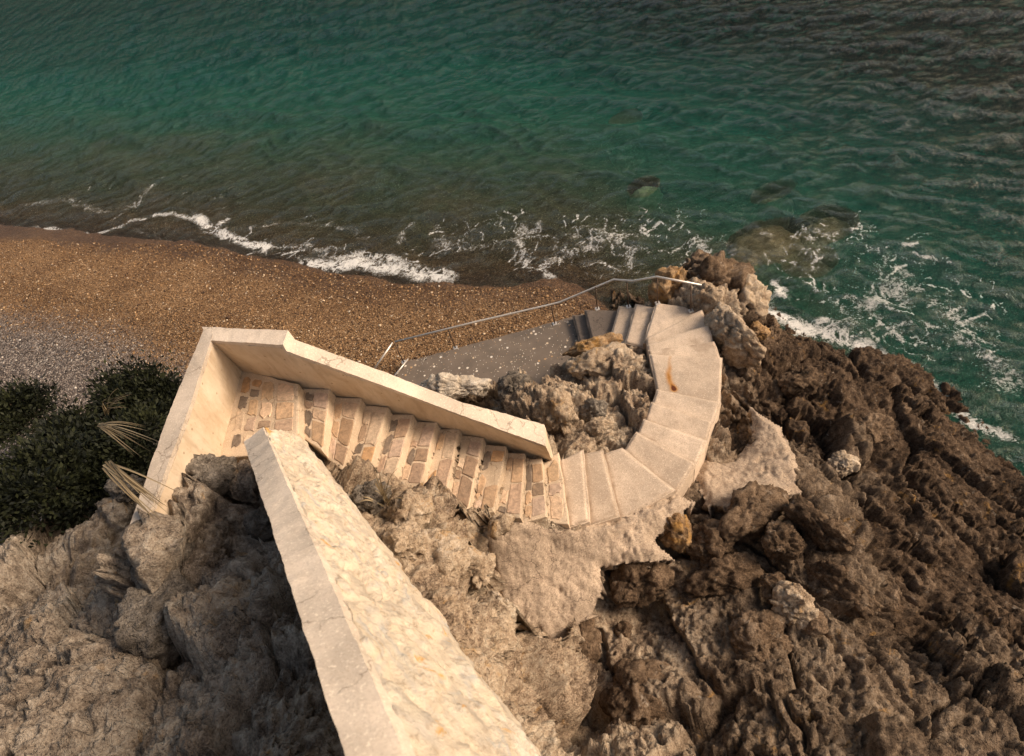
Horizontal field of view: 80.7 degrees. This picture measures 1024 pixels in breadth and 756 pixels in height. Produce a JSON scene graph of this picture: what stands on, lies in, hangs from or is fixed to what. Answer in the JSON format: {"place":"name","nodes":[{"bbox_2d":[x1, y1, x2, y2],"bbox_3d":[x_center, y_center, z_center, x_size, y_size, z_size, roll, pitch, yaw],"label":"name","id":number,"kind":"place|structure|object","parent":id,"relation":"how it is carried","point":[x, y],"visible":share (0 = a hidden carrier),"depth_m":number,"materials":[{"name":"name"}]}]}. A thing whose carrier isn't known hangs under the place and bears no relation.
{"place":"outdoors","nodes":[
{"label":"outdoors","id":0,"kind":"place"},
{"bbox_2d":[0,167,859,520],"bbox_3d":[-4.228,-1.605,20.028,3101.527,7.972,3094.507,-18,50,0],"label":"beach","id":1,"kind":"structure","parent":0,"point":[18,231],"depth_m":19.08,"materials":[{"name":"brown gravel"}]},
{"bbox_2d":[742,197,790,233],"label":"boulder","id":2,"kind":"object","parent":1,"relation":"on","point":[780,220],"visible":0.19,"depth_m":17.22,"materials":[{"name":"grey stone"}]},
{"bbox_2d":[728,224,805,270],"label":"boulder","id":3,"kind":"object","parent":1,"relation":"on","point":[797,249],"visible":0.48,"depth_m":15.81,"materials":[{"name":"stone"}]},
{"bbox_2d":[786,259,831,277],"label":"boulder","id":4,"kind":"object","parent":1,"relation":"on","point":[805,269],"visible":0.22,"depth_m":15.29,"materials":[{"name":"grey stone"}]},
{"bbox_2d":[795,216,853,267],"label":"boulder","id":5,"kind":"object","parent":1,"relation":"on","point":[828,227],"visible":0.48,"depth_m":15.75,"materials":[{"name":"grey stone"}]},
{"bbox_2d":[394,314,582,384],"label":"path","id":6,"kind":"structure","parent":0,"point":[535,353],"depth_m":13.90,"materials":[{"name":"concrete"}]},
{"bbox_2d":[374,276,701,375],"bbox_3d":[0.284,-1.294,13.297,7.357,1.611,1.097,-8,51,8],"label":"handrail","id":7,"kind":"object","parent":6,"relation":"on","point":[657,302],"visible":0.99,"depth_m":13.59,"materials":[{"name":"metal"}]},
{"bbox_2d":[0,0,1023,475],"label":"sea","id":8,"kind":"structure","parent":0,"point":[896,126],"depth_m":20.98,"materials":[{"name":"liquid"}]},
{"bbox_2d":[630,186,657,197],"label":"boulder","id":9,"kind":"object","parent":8,"relation":"in","point":[637,195],"visible":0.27,"depth_m":18.20,"materials":[{"name":"green stone"}]},
{"bbox_2d":[739,258,758,266],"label":"boulder","id":10,"kind":"object","parent":8,"relation":"in","point":[752,261],"visible":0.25,"depth_m":15.45,"materials":[{"name":"stone"}]},
{"bbox_2d":[0,268,1023,755],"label":"cliff","id":11,"kind":"structure","parent":0,"point":[924,506],"depth_m":7.47,"materials":[{"name":"brown stone"}]},
{"bbox_2d":[0,373,67,449],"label":"shrub","id":12,"kind":"object","parent":11,"relation":"on","point":[21,404],"visible":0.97,"depth_m":12.80,"materials":[{"name":"green plant"}]},
{"bbox_2d":[0,416,114,547],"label":"shrub","id":13,"kind":"object","parent":11,"relation":"on","point":[30,467],"visible":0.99,"depth_m":9.38,"materials":[{"name":"green plant"}]},
{"bbox_2d":[11,393,110,465],"bbox_3d":[-8.446,1.234,11.427,1.876,1.697,1.706,24,62,29],"label":"shrub","id":14,"kind":"object","parent":11,"relation":"on","point":[52,423],"visible":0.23,"depth_m":11.30,"materials":[{"name":"green plant"}]},
{"bbox_2d":[38,443,145,535],"bbox_3d":[-7.085,1.804,10.142,1.783,1.309,1.666,-18,50,0],"label":"shrub","id":15,"kind":"object","parent":11,"relation":"on","point":[91,489],"visible":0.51,"depth_m":9.87,"materials":[{"name":"green plant"}]},
{"bbox_2d":[101,388,130,415],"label":"dry reed","id":16,"kind":"object","parent":11,"relation":"on","point":[106,410],"visible":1,"depth_m":10.11,"materials":[{"name":"beige plant"}]},
{"bbox_2d":[75,394,167,504],"bbox_3d":[-6.805,1.401,10.836,2.175,1.857,1.959,29,64,31],"label":"shrub","id":17,"kind":"object","parent":11,"relation":"on","point":[111,445],"visible":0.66,"depth_m":10.52,"materials":[{"name":"green plant"}]},
{"bbox_2d":[66,349,179,423],"bbox_3d":[-7.948,0.355,12.479,2.070,1.965,2.109,-18,50,0],"label":"shrub","id":18,"kind":"object","parent":11,"relation":"on","point":[126,378],"visible":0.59,"depth_m":12.18,"materials":[{"name":"green plant"}]},
{"bbox_2d":[103,474,145,502],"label":"boulder","id":19,"kind":"object","parent":11,"relation":"on","point":[113,489],"visible":0.59,"depth_m":9.37,"materials":[{"name":"grey stone"}]},
{"bbox_2d":[97,421,158,455],"bbox_3d":[-5.678,0.883,9.063,1.673,0.365,0.418,23,61,28],"label":"dry reed","id":20,"kind":"object","parent":11,"relation":"on","point":[103,428],"visible":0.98,"depth_m":9.04,"materials":[{"name":"beige plant"}]},
{"bbox_2d":[102,460,176,521],"bbox_3d":[-3.938,1.131,6.207,1.164,0.267,0.335,15,57,24],"label":"dry reed","id":21,"kind":"object","parent":11,"relation":"on","point":[116,472],"visible":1,"depth_m":6.16,"materials":[{"name":"beige plant"}]},
{"bbox_2d":[119,368,183,437],"bbox_3d":[-7.221,0.620,12.468,1.897,1.376,1.634,-18,50,0],"label":"shrub","id":22,"kind":"object","parent":11,"relation":"on","point":[168,388],"visible":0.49,"depth_m":12.23,"materials":[{"name":"green plant"}]},
{"bbox_2d":[112,566,195,669],"bbox_3d":[-3.452,2.371,5.997,0.926,0.826,0.899,21,60,27],"label":"boulder","id":23,"kind":"object","parent":11,"relation":"on","point":[139,625],"visible":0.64,"depth_m":5.69,"materials":[{"name":"grey stone"}]},
{"bbox_2d":[124,538,204,586],"bbox_3d":[-3.644,1.981,6.410,0.816,0.691,0.729,2,53,16],"label":"boulder","id":24,"kind":"object","parent":11,"relation":"on","point":[189,548],"visible":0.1,"depth_m":6.27,"materials":[{"name":"grey stone"}]},
{"bbox_2d":[185,453,236,498],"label":"boulder","id":25,"kind":"object","parent":11,"relation":"on","point":[213,472],"visible":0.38,"depth_m":6.97,"materials":[{"name":"grey stone"}]},
{"bbox_2d":[205,575,257,613],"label":"boulder","id":26,"kind":"object","parent":11,"relation":"on","point":[227,592],"visible":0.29,"depth_m":5.55,"materials":[{"name":"grey stone"}]},
{"bbox_2d":[243,506,273,541],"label":"stone","id":27,"kind":"object","parent":11,"relation":"on","point":[257,523],"visible":0.77,"depth_m":6.39,"materials":[{"name":"grey stone"}]},
{"bbox_2d":[130,327,552,523],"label":"parapet wall","id":28,"kind":"structure","parent":11,"relation":"on","point":[199,415],"depth_m":7.83,"materials":[{"name":"beige paint"}]},
{"bbox_2d":[350,478,391,514],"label":"boulder","id":29,"kind":"object","parent":11,"relation":"on","point":[369,489],"visible":0.84,"depth_m":7.08,"materials":[{"name":"grey stone"}]},
{"bbox_2d":[360,468,406,506],"bbox_3d":[-1.505,1.325,6.987,0.567,0.432,0.361,-18,50,0],"label":"dry reed","id":30,"kind":"object","parent":29,"relation":"on","point":[384,494],"visible":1,"depth_m":6.97,"materials":[{"name":"beige plant"}]},
{"bbox_2d":[244,427,541,755],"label":"boundary wall","id":31,"kind":"structure","parent":11,"relation":"on","point":[398,675],"depth_m":3.44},
{"bbox_2d":[220,371,569,528],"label":"stone staircase","id":32,"kind":"structure","parent":11,"relation":"on","point":[328,424],"depth_m":8.23,"materials":[{"name":"beige stone"}]},
{"bbox_2d":[380,520,427,561],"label":"boulder","id":33,"kind":"object","parent":11,"relation":"on","point":[406,539],"visible":0.73,"depth_m":6.66,"materials":[{"name":"beige stone"}]},
{"bbox_2d":[383,483,433,528],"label":"boulder","id":34,"kind":"object","parent":11,"relation":"on","point":[417,505],"visible":0.76,"depth_m":7.07,"materials":[{"name":"beige stone"}]},
{"bbox_2d":[411,526,467,585],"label":"boulder","id":35,"kind":"object","parent":11,"relation":"on","point":[445,549],"visible":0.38,"depth_m":6.80,"materials":[{"name":"beige stone"}]},
{"bbox_2d":[425,586,471,628],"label":"boulder","id":36,"kind":"object","parent":11,"relation":"on","point":[457,597],"visible":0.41,"depth_m":6.07,"materials":[{"name":"beige stone"}]},
{"bbox_2d":[417,372,491,399],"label":"boulder","id":37,"kind":"object","parent":11,"relation":"on","point":[455,387],"visible":0.81,"depth_m":11.65,"materials":[{"name":"grey stone"}]},
{"bbox_2d":[459,543,486,582],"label":"boulder","id":38,"kind":"object","parent":11,"relation":"on","point":[476,561],"visible":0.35,"depth_m":7.01,"materials":[{"name":"beige stone"}]},
{"bbox_2d":[470,551,495,590],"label":"boulder","id":39,"kind":"object","parent":11,"relation":"on","point":[481,577],"visible":0.74,"depth_m":7.40,"materials":[{"name":"beige stone"}]},
{"bbox_2d":[459,643,508,708],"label":"boulder","id":40,"kind":"object","parent":11,"relation":"on","point":[489,671],"visible":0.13,"depth_m":5.55,"materials":[{"name":"beige stone"}]},
{"bbox_2d":[483,589,519,616],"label":"boulder","id":41,"kind":"object","parent":11,"relation":"on","point":[496,594],"visible":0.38,"depth_m":7.34,"materials":[{"name":"beige stone"}]},
{"bbox_2d":[492,607,517,663],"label":"boulder","id":42,"kind":"object","parent":11,"relation":"on","point":[505,641],"visible":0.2,"depth_m":6.52,"materials":[{"name":"beige stone"}]},
{"bbox_2d":[497,370,532,409],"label":"boulder","id":43,"kind":"object","parent":11,"relation":"on","point":[510,382],"visible":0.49,"depth_m":11.07,"materials":[{"name":"grey stone"}]},
{"bbox_2d":[531,385,578,435],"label":"boulder","id":44,"kind":"object","parent":11,"relation":"on","point":[554,412],"visible":0.96,"depth_m":9.80,"materials":[{"name":"beige stone"}]},
{"bbox_2d":[483,492,694,638],"bbox_3d":[1.289,2.469,8.416,3.210,1.558,1.696,-18,50,0],"label":"mortar apron","id":45,"kind":"object","parent":11,"relation":"on","point":[553,583],"visible":0.9,"depth_m":8.35,"materials":[{"name":"beige concrete"}]},
{"bbox_2d":[487,513,515,539],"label":"stone","id":46,"kind":"object","parent":45,"relation":"on","point":[500,525],"visible":1,"depth_m":7.85,"materials":[{"name":"beige stone"}]},
{"bbox_2d":[578,617,602,663],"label":"boulder","id":47,"kind":"object","parent":11,"relation":"on","point":[592,637],"visible":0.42,"depth_m":8.30,"materials":[{"name":"brown stone"}]},
{"bbox_2d":[562,332,622,356],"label":"boulder","id":48,"kind":"object","parent":11,"relation":"on","point":[578,348],"visible":0.68,"depth_m":12.13,"materials":[{"name":"brown stone"}]},
{"bbox_2d":[579,398,608,421],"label":"boulder","id":49,"kind":"object","parent":11,"relation":"on","point":[590,408],"visible":0.9,"depth_m":10.20,"materials":[{"name":"grey stone"}]},
{"bbox_2d":[582,416,614,436],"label":"boulder","id":50,"kind":"object","parent":11,"relation":"on","point":[599,426],"visible":1,"depth_m":9.77,"materials":[{"name":"beige stone"}]},
{"bbox_2d":[565,341,636,379],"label":"boulder","id":51,"kind":"object","parent":11,"relation":"on","point":[596,361],"visible":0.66,"depth_m":11.54,"materials":[{"name":"grey stone"}]},
{"bbox_2d":[614,621,633,638],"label":"stone","id":52,"kind":"object","parent":11,"relation":"on","point":[624,628],"visible":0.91,"depth_m":8.54,"materials":[{"name":"brown stone"}]},
{"bbox_2d":[598,657,670,727],"bbox_3d":[1.663,4.098,7.795,1.118,0.865,0.892,-18,50,0],"label":"boulder","id":53,"kind":"object","parent":11,"relation":"on","point":[627,698],"visible":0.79,"depth_m":7.58,"materials":[{"name":"brown stone"}]},
{"bbox_2d":[560,304,722,527],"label":"concrete staircase","id":54,"kind":"structure","parent":11,"relation":"on","point":[661,456],"depth_m":9.87,"materials":[{"name":"beige concrete"}]},
{"bbox_2d":[608,561,674,608],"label":"boulder","id":55,"kind":"object","parent":11,"relation":"on","point":[641,585],"visible":0.9,"depth_m":8.50,"materials":[{"name":"brown stone"}]},
{"bbox_2d":[647,265,687,305],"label":"boulder","id":56,"kind":"object","parent":11,"relation":"on","point":[667,289],"visible":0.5,"depth_m":12.75,"materials":[{"name":"brown stone"}]},
{"bbox_2d":[660,513,692,552],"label":"boulder","id":57,"kind":"object","parent":11,"relation":"on","point":[678,533],"visible":0.69,"depth_m":8.65,"materials":[{"name":"brown stone"}]},
{"bbox_2d":[682,249,710,270],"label":"boulder","id":58,"kind":"object","parent":11,"relation":"on","point":[698,256],"visible":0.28,"depth_m":13.78,"materials":[{"name":"brown stone"}]},
{"bbox_2d":[687,282,725,312],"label":"boulder","id":59,"kind":"object","parent":11,"relation":"on","point":[711,294],"visible":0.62,"depth_m":12.21,"materials":[{"name":"beige stone"}]},
{"bbox_2d":[685,518,737,567],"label":"boulder","id":60,"kind":"object","parent":11,"relation":"on","point":[708,543],"visible":0.73,"depth_m":8.70,"materials":[{"name":"brown stone"}]},
{"bbox_2d":[684,250,754,295],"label":"boulder","id":61,"kind":"object","parent":11,"relation":"on","point":[719,268],"visible":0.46,"depth_m":12.58,"materials":[{"name":"brown stone"}]},
{"bbox_2d":[685,551,765,597],"bbox_3d":[3.021,2.850,8.556,1.186,0.714,0.690,-18,50,0],"label":"boulder","id":62,"kind":"object","parent":11,"relation":"on","point":[734,573],"visible":0.91,"depth_m":8.36,"materials":[{"name":"brown stone"}]},
{"bbox_2d":[704,301,766,368],"bbox_3d":[4.253,-0.803,11.760,0.721,1.163,1.637,-26,51,-6],"label":"boulder","id":63,"kind":"object","parent":11,"relation":"on","point":[737,343],"visible":0.9,"depth_m":11.39,"materials":[{"name":"grey stone"}]},
{"bbox_2d":[695,407,802,518],"bbox_3d":[3.720,1.388,9.815,1.944,0.793,2.056,-18,50,0],"label":"mortar apron","id":64,"kind":"object","parent":11,"relation":"on","point":[767,456],"visible":0.84,"depth_m":9.56,"materials":[{"name":"beige concrete"}]},
{"bbox_2d":[729,270,771,320],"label":"boulder","id":65,"kind":"object","parent":11,"relation":"on","point":[755,294],"visible":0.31,"depth_m":12.55,"materials":[{"name":"beige stone"}]},
{"bbox_2d":[717,480,788,545],"bbox_3d":[3.502,1.957,8.882,1.296,0.618,0.652,-34,52,-13],"label":"boulder","id":66,"kind":"object","parent":11,"relation":"on","point":[754,508],"visible":0.99,"depth_m":8.70,"materials":[{"name":"brown stone"}]},
{"bbox_2d":[727,607,793,662],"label":"boulder","id":67,"kind":"object","parent":11,"relation":"on","point":[755,633],"visible":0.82,"depth_m":7.62,"materials":[{"name":"brown stone"}]},
{"bbox_2d":[750,320,770,340],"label":"boulder","id":68,"kind":"object","parent":11,"relation":"on","point":[760,330],"visible":0.55,"depth_m":12.32,"materials":[{"name":"brown stone"}]},
{"bbox_2d":[760,586,771,603],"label":"stone","id":69,"kind":"object","parent":11,"relation":"on","point":[766,594],"visible":0.59,"depth_m":8.08,"materials":[{"name":"brown stone"}]},
{"bbox_2d":[760,571,784,589],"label":"stone","id":70,"kind":"object","parent":11,"relation":"on","point":[768,581],"visible":0.81,"depth_m":8.12,"materials":[{"name":"brown stone"}]},
{"bbox_2d":[764,316,781,334],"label":"boulder","id":71,"kind":"object","parent":11,"relation":"on","point":[773,324],"visible":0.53,"depth_m":12.77,"materials":[{"name":"brown stone"}]},
{"bbox_2d":[760,519,806,559],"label":"boulder","id":72,"kind":"object","parent":11,"relation":"on","point":[783,540],"visible":1,"depth_m":8.25,"materials":[{"name":"brown stone"}]},
{"bbox_2d":[768,580,818,631],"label":"boulder","id":73,"kind":"object","parent":11,"relation":"on","point":[792,602],"visible":0.94,"depth_m":7.71,"materials":[{"name":"grey stone"}]},
{"bbox_2d":[778,365,819,399],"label":"boulder","id":74,"kind":"object","parent":11,"relation":"on","point":[794,382],"visible":0.92,"depth_m":11.14,"materials":[{"name":"brown stone"}]},
{"bbox_2d":[806,611,828,637],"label":"stone","id":75,"kind":"object","parent":11,"relation":"on","point":[816,627],"visible":0.77,"depth_m":7.57,"materials":[{"name":"brown stone"}]},
{"bbox_2d":[783,494,854,551],"bbox_3d":[4.289,2.109,8.476,0.419,0.744,0.996,-42,54,-19],"label":"boulder","id":76,"kind":"object","parent":11,"relation":"on","point":[821,530],"visible":0.94,"depth_m":8.29,"materials":[{"name":"brown stone"}]},
{"bbox_2d":[827,450,860,478],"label":"boulder","id":77,"kind":"object","parent":11,"relation":"on","point":[843,463],"visible":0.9,"depth_m":9.85,"materials":[{"name":"grey stone"}]},
{"bbox_2d":[804,560,885,620],"bbox_3d":[4.460,2.811,8.128,0.659,0.676,1.057,-45,55,-21],"label":"boulder","id":78,"kind":"object","parent":11,"relation":"on","point":[831,575],"visible":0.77,"depth_m":7.97,"materials":[{"name":"brown stone"}]},
{"bbox_2d":[858,413,894,443],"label":"boulder","id":79,"kind":"object","parent":11,"relation":"on","point":[881,426],"visible":0.52,"depth_m":10.44,"materials":[{"name":"brown stone"}]}
]}

